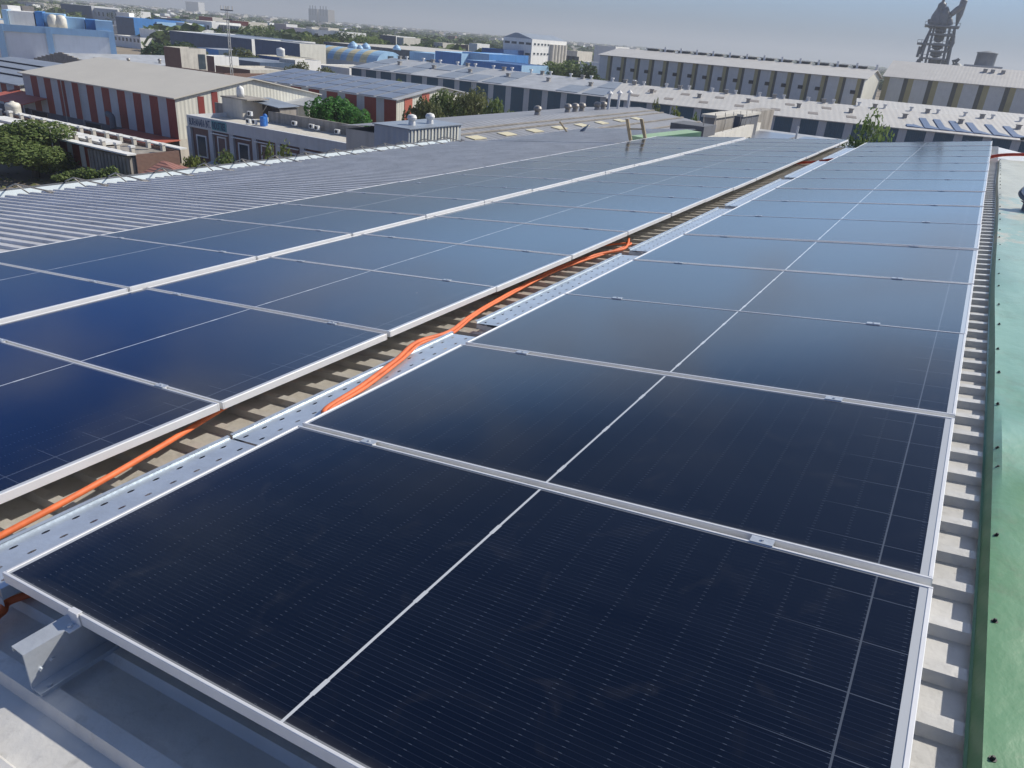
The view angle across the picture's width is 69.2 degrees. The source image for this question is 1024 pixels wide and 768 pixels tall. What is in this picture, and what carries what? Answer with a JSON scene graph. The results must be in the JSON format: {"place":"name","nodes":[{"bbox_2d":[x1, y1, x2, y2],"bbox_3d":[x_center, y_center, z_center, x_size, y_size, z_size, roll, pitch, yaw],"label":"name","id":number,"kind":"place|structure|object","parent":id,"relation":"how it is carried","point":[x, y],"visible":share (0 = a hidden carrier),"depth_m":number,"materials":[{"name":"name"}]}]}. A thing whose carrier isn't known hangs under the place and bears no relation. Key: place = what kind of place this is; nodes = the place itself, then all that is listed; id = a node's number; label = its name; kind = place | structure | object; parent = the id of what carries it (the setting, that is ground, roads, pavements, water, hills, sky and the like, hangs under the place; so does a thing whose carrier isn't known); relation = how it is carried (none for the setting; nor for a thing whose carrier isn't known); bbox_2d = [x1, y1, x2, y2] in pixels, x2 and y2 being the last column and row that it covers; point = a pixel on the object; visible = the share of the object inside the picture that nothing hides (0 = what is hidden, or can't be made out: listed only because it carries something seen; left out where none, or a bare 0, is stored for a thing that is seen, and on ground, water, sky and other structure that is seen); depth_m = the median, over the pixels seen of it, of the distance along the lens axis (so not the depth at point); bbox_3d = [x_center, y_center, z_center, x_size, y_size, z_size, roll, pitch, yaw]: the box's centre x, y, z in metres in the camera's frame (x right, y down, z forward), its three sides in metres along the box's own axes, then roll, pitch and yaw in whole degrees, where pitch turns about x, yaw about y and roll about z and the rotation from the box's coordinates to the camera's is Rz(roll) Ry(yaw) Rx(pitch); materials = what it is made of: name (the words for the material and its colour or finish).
{"place":"outdoors","nodes":[
{"label":"outdoors","id":0,"kind":"place"},
{"bbox_2d":[163,46,207,70],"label":"brick house","id":1,"kind":"structure","parent":0,"point":[186,57],"depth_m":135.66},
{"bbox_2d":[215,65,287,72],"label":"flat roof house","id":2,"kind":"structure","parent":0,"point":[243,69],"depth_m":138.41,"materials":[{"name":"concrete"}]},
{"bbox_2d":[372,113,463,146],"bbox_3d":[-3.457,-9.295,27.665,1.702,1.544,3.289,18,28,26],"label":"plant room","id":3,"kind":"object","parent":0,"point":[412,128],"visible":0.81,"depth_m":26.73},
{"bbox_2d":[0,12,880,188],"bbox_3d":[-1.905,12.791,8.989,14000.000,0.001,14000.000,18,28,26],"label":"ground","id":4,"kind":"structure","parent":0,"point":[23,175],"depth_m":70.88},
{"bbox_2d":[0,89,46,117],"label":"open canopy","id":5,"kind":"object","parent":4,"relation":"on","point":[20,97],"visible":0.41,"depth_m":91.63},
{"bbox_2d":[0,57,62,118],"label":"striped shed","id":6,"kind":"structure","parent":4,"relation":"on","point":[11,78],"depth_m":104.18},
{"bbox_2d":[0,119,79,177],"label":"tree","id":7,"kind":"object","parent":4,"relation":"on","point":[27,142],"visible":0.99,"depth_m":67.10,"materials":[{"name":"green plant"}]},
{"bbox_2d":[0,9,116,58],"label":"factory block","id":8,"kind":"structure","parent":4,"relation":"on","point":[28,34],"depth_m":150.93,"materials":[{"name":"blue paint"}]},
{"bbox_2d":[0,108,186,178],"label":"workshop","id":9,"kind":"structure","parent":4,"relation":"on","point":[93,149],"depth_m":69.43,"materials":[{"name":"white brick"}]},
{"bbox_2d":[60,3,135,18],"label":"mill block","id":10,"kind":"structure","parent":4,"relation":"on","point":[88,11],"depth_m":463.97,"materials":[{"name":"blue stone"}]},
{"bbox_2d":[34,52,165,65],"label":"gable shed","id":11,"kind":"structure","parent":4,"relation":"on","point":[61,57],"depth_m":150.22,"materials":[{"name":"metal"}]},
{"bbox_2d":[114,35,154,48],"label":"office","id":12,"kind":"structure","parent":4,"relation":"on","point":[131,41],"depth_m":285.87,"materials":[{"name":"white paint"}]},
{"bbox_2d":[115,16,184,35],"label":"blue hall","id":13,"kind":"structure","parent":4,"relation":"on","point":[128,25],"depth_m":306.57,"materials":[{"name":"metal"}]},
{"bbox_2d":[17,57,321,162],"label":"striped shed","id":14,"kind":"structure","parent":4,"relation":"on","point":[157,103],"depth_m":86.36,"materials":[{"name":"metal"}]},
{"bbox_2d":[169,30,314,55],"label":"slate hall","id":15,"kind":"structure","parent":4,"relation":"on","point":[210,40],"depth_m":231.12,"materials":[{"name":"white paint"}]},
{"bbox_2d":[186,113,345,166],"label":"office block","id":16,"kind":"structure","parent":4,"relation":"on","point":[210,136],"depth_m":71.09,"materials":[{"name":"white paint"}]},
{"bbox_2d":[214,95,268,119],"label":"stair block","id":17,"kind":"structure","parent":16,"relation":"on","point":[233,106],"depth_m":76.42,"materials":[{"name":"concrete"}]},
{"bbox_2d":[253,97,299,116],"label":"roof hut","id":18,"kind":"object","parent":17,"relation":"on","point":[273,105],"visible":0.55,"depth_m":77.12,"materials":[{"name":"metal"}]},
{"bbox_2d":[268,111,363,134],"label":"parapet wall","id":19,"kind":"structure","parent":16,"relation":"on","point":[302,121],"depth_m":73.29,"materials":[{"name":"concrete"}]},
{"bbox_2d":[239,57,294,67],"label":"store shed","id":20,"kind":"structure","parent":4,"relation":"on","point":[244,61],"depth_m":163.58,"materials":[{"name":"grey metal"}]},
{"bbox_2d":[255,39,325,63],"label":"slate hall","id":21,"kind":"structure","parent":4,"relation":"on","point":[291,48],"depth_m":210.39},
{"bbox_2d":[303,96,372,126],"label":"tree","id":22,"kind":"object","parent":4,"relation":"on","point":[333,109],"visible":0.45,"depth_m":82.23,"materials":[{"name":"green plant"}]},
{"bbox_2d":[326,45,398,64],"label":"vaulted hall","id":23,"kind":"structure","parent":4,"relation":"on","point":[340,55],"depth_m":217.87,"materials":[{"name":"blue metal"}]},
{"bbox_2d":[247,68,480,123],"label":"striped shed","id":24,"kind":"structure","parent":4,"relation":"on","point":[381,100],"depth_m":99.10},
{"bbox_2d":[324,41,472,59],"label":"flat hall","id":25,"kind":"structure","parent":4,"relation":"on","point":[402,51],"depth_m":244.11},
{"bbox_2d":[401,95,444,120],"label":"tree","id":26,"kind":"object","parent":4,"relation":"on","point":[422,109],"visible":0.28,"depth_m":79.79,"materials":[{"name":"green plant"}]},
{"bbox_2d":[0,0,886,89],"bbox_3d":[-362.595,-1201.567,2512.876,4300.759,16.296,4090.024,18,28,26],"label":"distant wood","id":27,"kind":"object","parent":4,"relation":"on","point":[428,39],"visible":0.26,"depth_m":569.10,"materials":[{"name":"green plant"}]},
{"bbox_2d":[429,88,466,117],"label":"tree","id":28,"kind":"object","parent":4,"relation":"on","point":[444,99],"visible":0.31,"depth_m":87.28,"materials":[{"name":"green plant"}]},
{"bbox_2d":[435,51,469,65],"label":"blue shed","id":29,"kind":"structure","parent":4,"relation":"on","point":[450,57],"depth_m":211.49,"materials":[{"name":"paint"}]},
{"bbox_2d":[44,0,887,69],"bbox_3d":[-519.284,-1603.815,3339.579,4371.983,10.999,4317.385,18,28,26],"label":"distant city","id":30,"kind":"object","parent":4,"relation":"on","point":[271,18],"visible":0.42,"depth_m":1856.79,"materials":[{"name":"white paint"}]},
{"bbox_2d":[447,85,490,115],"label":"tree","id":31,"kind":"object","parent":4,"relation":"on","point":[470,100],"visible":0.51,"depth_m":88.37,"materials":[{"name":"green plant"}]},
{"bbox_2d":[349,56,639,112],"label":"teal shed","id":32,"kind":"structure","parent":4,"relation":"on","point":[516,91],"depth_m":139.72,"materials":[{"name":"metal"}]},
{"bbox_2d":[462,51,528,63],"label":"blue shed","id":33,"kind":"structure","parent":4,"relation":"on","point":[505,57],"depth_m":215.21,"materials":[{"name":"paint"}]},
{"bbox_2d":[467,60,548,73],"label":"blue shed","id":34,"kind":"structure","parent":4,"relation":"on","point":[522,67],"depth_m":189.03,"materials":[{"name":"paint"}]},
{"bbox_2d":[0,128,1023,767],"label":"factory building","id":35,"kind":"structure","parent":4,"relation":"on","point":[120,708],"depth_m":2.82,"materials":[{"name":"metal"}]},
{"bbox_2d":[11,615,119,696],"bbox_3d":[3.306,-2.129,8.727,0.100,0.116,17.400,18,28,26],"label":"mounting rail","id":36,"kind":"object","parent":35,"relation":"on","point":[55,654],"visible":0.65,"depth_m":1.93,"materials":[{"name":"metal"}]},
{"bbox_2d":[2,425,932,767],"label":"solar panel","id":37,"kind":"object","parent":36,"relation":"on","point":[336,601],"visible":1,"depth_m":1.84,"materials":[{"name":"glass"}]},
{"bbox_2d":[302,344,954,585],"bbox_3d":[0.412,0.153,2.937,2.278,0.045,1.160,10,24,30],"label":"solar panel","id":38,"kind":"object","parent":36,"relation":"on","point":[839,480],"visible":0.87,"depth_m":2.70,"materials":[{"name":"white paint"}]},
{"bbox_2d":[466,294,965,420],"bbox_3d":[1.024,-0.230,3.863,2.278,0.045,1.160,10,24,30],"label":"solar panel","id":39,"kind":"object","parent":36,"relation":"on","point":[896,367],"visible":0.85,"depth_m":3.68,"materials":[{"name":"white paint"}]},
{"bbox_2d":[564,260,973,336],"bbox_3d":[1.613,-0.598,4.751,2.278,0.043,1.160,10,24,30],"label":"solar panel","id":40,"kind":"object","parent":36,"relation":"on","point":[920,304],"visible":0.8,"depth_m":4.63,"materials":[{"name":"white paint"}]},
{"bbox_2d":[633,234,977,283],"bbox_3d":[2.217,-0.977,5.666,2.278,0.044,1.160,10,24,30],"label":"solar panel","id":41,"kind":"object","parent":36,"relation":"on","point":[914,262],"visible":0.86,"depth_m":5.55,"materials":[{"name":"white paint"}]},
{"bbox_2d":[684,215,981,249],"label":"solar panel","id":42,"kind":"object","parent":36,"relation":"on","point":[934,235],"visible":0.85,"depth_m":6.46,"materials":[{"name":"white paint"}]},
{"bbox_2d":[722,200,982,223],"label":"solar panel","id":43,"kind":"object","parent":36,"relation":"on","point":[934,213],"visible":0.78,"depth_m":7.42,"materials":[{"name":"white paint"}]},
{"bbox_2d":[752,188,984,206],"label":"solar panel","id":44,"kind":"object","parent":36,"relation":"on","point":[949,198],"visible":0.81,"depth_m":8.31,"materials":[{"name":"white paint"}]},
{"bbox_2d":[776,178,986,192],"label":"solar panel","id":45,"kind":"object","parent":36,"relation":"on","point":[905,184],"visible":0.88,"depth_m":9.22,"materials":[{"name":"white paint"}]},
{"bbox_2d":[796,169,987,179],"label":"solar panel","id":46,"kind":"object","parent":36,"relation":"on","point":[905,174],"visible":0.79,"depth_m":10.18,"materials":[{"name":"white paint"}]},
{"bbox_2d":[812,162,989,171],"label":"solar panel","id":47,"kind":"object","parent":36,"relation":"on","point":[956,166],"visible":0.89,"depth_m":11.05,"materials":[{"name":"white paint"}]},
{"bbox_2d":[826,156,989,162],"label":"solar panel","id":48,"kind":"object","parent":36,"relation":"on","point":[913,159],"visible":0.87,"depth_m":11.99,"materials":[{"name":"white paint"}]},
{"bbox_2d":[841,150,990,156],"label":"solar panel","id":49,"kind":"object","parent":36,"relation":"on","point":[927,153],"visible":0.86,"depth_m":12.91,"materials":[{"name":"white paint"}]},
{"bbox_2d":[851,145,991,150],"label":"solar panel","id":50,"kind":"object","parent":36,"relation":"on","point":[923,148],"visible":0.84,"depth_m":13.83,"materials":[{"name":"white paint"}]},
{"bbox_2d":[858,141,991,146],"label":"solar panel","id":51,"kind":"object","parent":36,"relation":"on","point":[951,143],"visible":0.79,"depth_m":14.72,"materials":[{"name":"blue glass"}]},
{"bbox_2d":[0,408,226,539],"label":"cable sleeve","id":52,"kind":"object","parent":35,"relation":"on","point":[80,492],"visible":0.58,"depth_m":2.81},
{"bbox_2d":[0,435,254,605],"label":"walkway tray","id":53,"kind":"object","parent":35,"relation":"on","point":[40,537],"visible":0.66,"depth_m":2.59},
{"bbox_2d":[230,331,474,448],"bbox_3d":[-0.656,0.021,3.654,0.256,0.120,1.572,18,28,26],"label":"walkway tray","id":54,"kind":"object","parent":35,"relation":"on","point":[266,428],"visible":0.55,"depth_m":3.46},
{"bbox_2d":[321,237,629,412],"bbox_3d":[0.096,-0.653,5.246,0.356,0.181,4.719,15,27,20],"label":"cable sleeve","id":55,"kind":"object","parent":35,"relation":"on","point":[385,367],"visible":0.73,"depth_m":4.27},
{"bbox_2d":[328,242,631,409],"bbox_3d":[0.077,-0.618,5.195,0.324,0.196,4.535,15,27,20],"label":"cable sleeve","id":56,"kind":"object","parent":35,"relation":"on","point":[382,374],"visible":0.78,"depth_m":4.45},
{"bbox_2d":[475,253,637,330],"bbox_3d":[0.448,-0.671,5.320,0.256,0.118,2.182,18,28,26],"label":"walkway tray","id":57,"kind":"object","parent":35,"relation":"on","point":[510,311],"visible":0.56,"depth_m":5.09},
{"bbox_2d":[629,207,731,255],"bbox_3d":[1.764,-1.507,7.325,0.256,0.121,2.542,18,28,26],"label":"walkway tray","id":58,"kind":"object","parent":35,"relation":"on","point":[662,238],"visible":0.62,"depth_m":7.08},
{"bbox_2d":[724,178,789,208],"bbox_3d":[3.293,-2.466,9.634,0.256,0.118,2.842,18,28,26],"label":"walkway tray","id":59,"kind":"object","parent":35,"relation":"on","point":[741,200],"visible":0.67,"depth_m":9.36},
{"bbox_2d":[346,90,701,149],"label":"neighbour hall","id":60,"kind":"structure","parent":4,"relation":"on","point":[537,120],"depth_m":38.67,"materials":[{"name":"concrete"}]},
{"bbox_2d":[547,60,596,76],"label":"tree","id":61,"kind":"object","parent":4,"relation":"on","point":[560,68],"visible":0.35,"depth_m":193.30,"materials":[{"name":"green plant"}]},
{"bbox_2d":[703,110,760,141],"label":"unfinished building","id":62,"kind":"structure","parent":4,"relation":"on","point":[745,131],"depth_m":34.93,"materials":[{"name":"concrete"}]},
{"bbox_2d":[597,47,882,104],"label":"beige hall","id":63,"kind":"structure","parent":4,"relation":"on","point":[818,81],"depth_m":199.55,"materials":[{"name":"metal"}]},
{"bbox_2d":[750,126,854,147],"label":"roof","id":64,"kind":"structure","parent":4,"relation":"on","point":[762,133],"depth_m":42.97,"materials":[{"name":"metal"}]},
{"bbox_2d":[670,121,715,136],"bbox_3d":[6.158,-7.775,26.107,1.197,2.643,1.320,18,28,26],"label":"roof tank","id":65,"kind":"object","parent":64,"relation":"on","point":[706,130],"visible":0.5,"depth_m":25.21,"materials":[{"name":"metal"}]},
{"bbox_2d":[701,111,736,132],"bbox_3d":[9.886,-11.846,36.107,0.724,2.520,3.360,18,28,26],"label":"roof tank","id":66,"kind":"object","parent":64,"relation":"on","point":[709,118],"visible":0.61,"depth_m":35.19,"materials":[{"name":"concrete"}]},
{"bbox_2d":[726,109,760,134],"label":"roof tank","id":67,"kind":"object","parent":64,"relation":"on","point":[753,116],"visible":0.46,"depth_m":40.46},
{"bbox_2d":[606,81,1023,152],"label":"beige hall","id":68,"kind":"structure","parent":4,"relation":"on","point":[829,120],"depth_m":119.56,"materials":[{"name":"concrete"}]},
{"bbox_2d":[841,107,894,147],"bbox_3d":[18.996,-11.359,41.071,2.856,7.533,2.683,16,27,22],"label":"tree","id":69,"kind":"object","parent":4,"relation":"on","point":[867,126],"visible":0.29,"depth_m":39.83,"materials":[{"name":"green plant"}]},
{"bbox_2d":[854,98,1023,121],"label":"cream hall","id":70,"kind":"structure","parent":4,"relation":"on","point":[943,110],"depth_m":146.23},
{"bbox_2d":[916,0,967,64],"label":"preheater tower","id":71,"kind":"structure","parent":4,"relation":"on","point":[940,21],"depth_m":341.55,"materials":[{"name":"metal"}]},
{"bbox_2d":[879,60,1023,113],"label":"beige hall","id":72,"kind":"structure","parent":4,"relation":"on","point":[982,88],"depth_m":199.25,"materials":[{"name":"metal"}]},
{"bbox_2d":[503,32,566,65],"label":"mill building","id":73,"kind":"structure","parent":0,"point":[538,49],"depth_m":254.06,"materials":[{"name":"white paint"}]},
{"bbox_2d":[81,0,1023,70],"label":"sky","id":74,"kind":"structure","parent":0,"point":[863,32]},
{"bbox_3d":[0.885,-2.556,10.020,0.100,0.108,19.400,18,28,26],"label":"mounting rail","id":75,"kind":"object","parent":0,"visible":0},
{"bbox_2d":[0,338,219,503],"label":"solar panel","id":76,"kind":"object","parent":75,"relation":"on","point":[60,418],"visible":1,"depth_m":3.23,"materials":[{"name":"blue glass"}]},
{"bbox_2d":[0,288,386,409],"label":"solar panel","id":77,"kind":"object","parent":75,"relation":"on","point":[224,355],"visible":0.98,"depth_m":4.18,"materials":[{"name":"blue glass"}]},
{"bbox_2d":[146,257,495,336],"bbox_3d":[-1.370,-0.676,5.264,2.278,0.043,1.160,12,25,29],"label":"solar panel","id":78,"kind":"object","parent":75,"relation":"on","point":[390,304],"visible":0.86,"depth_m":5.11,"materials":[{"name":"blue glass"}]},
{"bbox_2d":[270,234,570,291],"bbox_3d":[-0.775,-1.052,6.178,2.278,0.043,1.160,12,25,29],"label":"solar panel","id":79,"kind":"object","parent":75,"relation":"on","point":[499,269],"visible":0.89,"depth_m":6.06,"materials":[{"name":"blue glass"}]},
{"bbox_2d":[364,216,627,258],"bbox_3d":[-0.175,-1.432,7.088,2.278,0.044,1.160,12,25,29],"label":"solar panel","id":80,"kind":"object","parent":75,"relation":"on","point":[573,243],"visible":0.92,"depth_m":6.97,"materials":[{"name":"blue glass"}]},
{"bbox_2d":[435,202,670,234],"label":"solar panel","id":81,"kind":"object","parent":75,"relation":"on","point":[630,222],"visible":0.91,"depth_m":7.89,"materials":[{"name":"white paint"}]},
{"bbox_2d":[492,190,705,215],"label":"solar panel","id":82,"kind":"object","parent":75,"relation":"on","point":[672,206],"visible":0.95,"depth_m":8.80,"materials":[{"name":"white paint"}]},
{"bbox_2d":[541,181,732,201],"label":"solar panel","id":83,"kind":"object","parent":75,"relation":"on","point":[695,192],"visible":0.9,"depth_m":9.75,"materials":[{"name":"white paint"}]},
{"bbox_2d":[578,173,755,190],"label":"solar panel","id":84,"kind":"object","parent":75,"relation":"on","point":[725,182],"visible":0.88,"depth_m":10.65,"materials":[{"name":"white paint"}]},
{"bbox_2d":[611,165,775,180],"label":"solar panel","id":85,"kind":"object","parent":75,"relation":"on","point":[757,174],"visible":0.91,"depth_m":11.55,"materials":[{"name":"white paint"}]},
{"bbox_2d":[642,159,791,171],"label":"solar panel","id":86,"kind":"object","parent":75,"relation":"on","point":[732,164],"visible":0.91,"depth_m":12.48,"materials":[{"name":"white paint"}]},
{"bbox_2d":[666,154,805,164],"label":"solar panel","id":87,"kind":"object","parent":75,"relation":"on","point":[771,159],"visible":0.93,"depth_m":13.40,"materials":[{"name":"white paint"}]},
{"bbox_2d":[686,149,818,158],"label":"solar panel","id":88,"kind":"object","parent":75,"relation":"on","point":[807,155],"visible":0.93,"depth_m":14.30,"materials":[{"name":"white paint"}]},
{"bbox_2d":[706,145,829,152],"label":"solar panel","id":89,"kind":"object","parent":75,"relation":"on","point":[779,148],"visible":0.89,"depth_m":15.19,"materials":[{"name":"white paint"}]},
{"bbox_2d":[723,142,838,148],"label":"solar panel","id":90,"kind":"object","parent":75,"relation":"on","point":[831,145],"visible":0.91,"depth_m":16.15,"materials":[{"name":"blue glass"}]},
{"bbox_2d":[735,138,847,144],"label":"solar panel","id":91,"kind":"object","parent":75,"relation":"on","point":[840,141],"visible":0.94,"depth_m":17.05,"materials":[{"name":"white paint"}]},
{"bbox_3d":[-1.141,-2.941,11.069,0.100,0.130,19.400,18,28,26],"label":"mounting rail","id":92,"kind":"object","parent":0,"visible":0},
{"bbox_2d":[0,264,127,322],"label":"solar panel","id":93,"kind":"object","parent":92,"relation":"on","point":[25,292],"visible":0.87,"depth_m":5.23,"materials":[{"name":"blue glass"}]},
{"bbox_2d":[0,235,255,291],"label":"solar panel","id":94,"kind":"object","parent":92,"relation":"on","point":[130,265],"visible":0.97,"depth_m":6.16,"materials":[{"name":"blue glass"}]},
{"bbox_2d":[101,218,350,259],"bbox_3d":[-2.800,-1.445,7.224,2.278,0.045,1.160,12,25,29],"label":"solar panel","id":95,"kind":"object","parent":92,"relation":"on","point":[259,241],"visible":0.77,"depth_m":7.11,"materials":[{"name":"blue glass"}]},
{"bbox_2d":[199,203,424,235],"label":"solar panel","id":96,"kind":"object","parent":92,"relation":"on","point":[353,222],"visible":0.89,"depth_m":8.02,"materials":[{"name":"blue glass"}]},
{"bbox_2d":[280,192,483,217],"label":"solar panel","id":97,"kind":"object","parent":92,"relation":"on","point":[426,207],"visible":0.92,"depth_m":8.92,"materials":[{"name":"blue glass"}]},
{"bbox_2d":[344,182,531,202],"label":"solar panel","id":98,"kind":"object","parent":92,"relation":"on","point":[485,194],"visible":0.91,"depth_m":9.85,"materials":[{"name":"blue glass"}]},
{"bbox_2d":[401,174,571,190],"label":"solar panel","id":99,"kind":"object","parent":92,"relation":"on","point":[534,184],"visible":0.84,"depth_m":10.79,"materials":[{"name":"blue glass"}]},
{"bbox_2d":[446,167,604,181],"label":"solar panel","id":100,"kind":"object","parent":92,"relation":"on","point":[574,175],"visible":0.91,"depth_m":11.68,"materials":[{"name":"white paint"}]},
{"bbox_2d":[486,161,633,173],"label":"solar panel","id":101,"kind":"object","parent":92,"relation":"on","point":[609,167],"visible":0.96,"depth_m":12.59,"materials":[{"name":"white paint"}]},
{"bbox_2d":[520,155,658,165],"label":"solar panel","id":102,"kind":"object","parent":92,"relation":"on","point":[605,160],"visible":0.84,"depth_m":13.53,"materials":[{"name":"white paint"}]},
{"bbox_2d":[552,151,680,159],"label":"solar panel","id":103,"kind":"object","parent":92,"relation":"on","point":[660,155],"visible":0.81,"depth_m":14.43,"materials":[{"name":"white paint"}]},
{"bbox_2d":[576,147,699,154],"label":"solar panel","id":104,"kind":"object","parent":92,"relation":"on","point":[652,150],"visible":0.85,"depth_m":15.36,"materials":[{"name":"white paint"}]},
{"bbox_2d":[599,143,715,149],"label":"solar panel","id":105,"kind":"object","parent":92,"relation":"on","point":[661,145],"visible":0.72,"depth_m":16.27,"materials":[{"name":"blue glass"}]},
{"bbox_2d":[621,139,731,145],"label":"solar panel","id":106,"kind":"object","parent":92,"relation":"on","point":[718,142],"visible":0.88,"depth_m":17.18,"materials":[{"name":"blue glass"}]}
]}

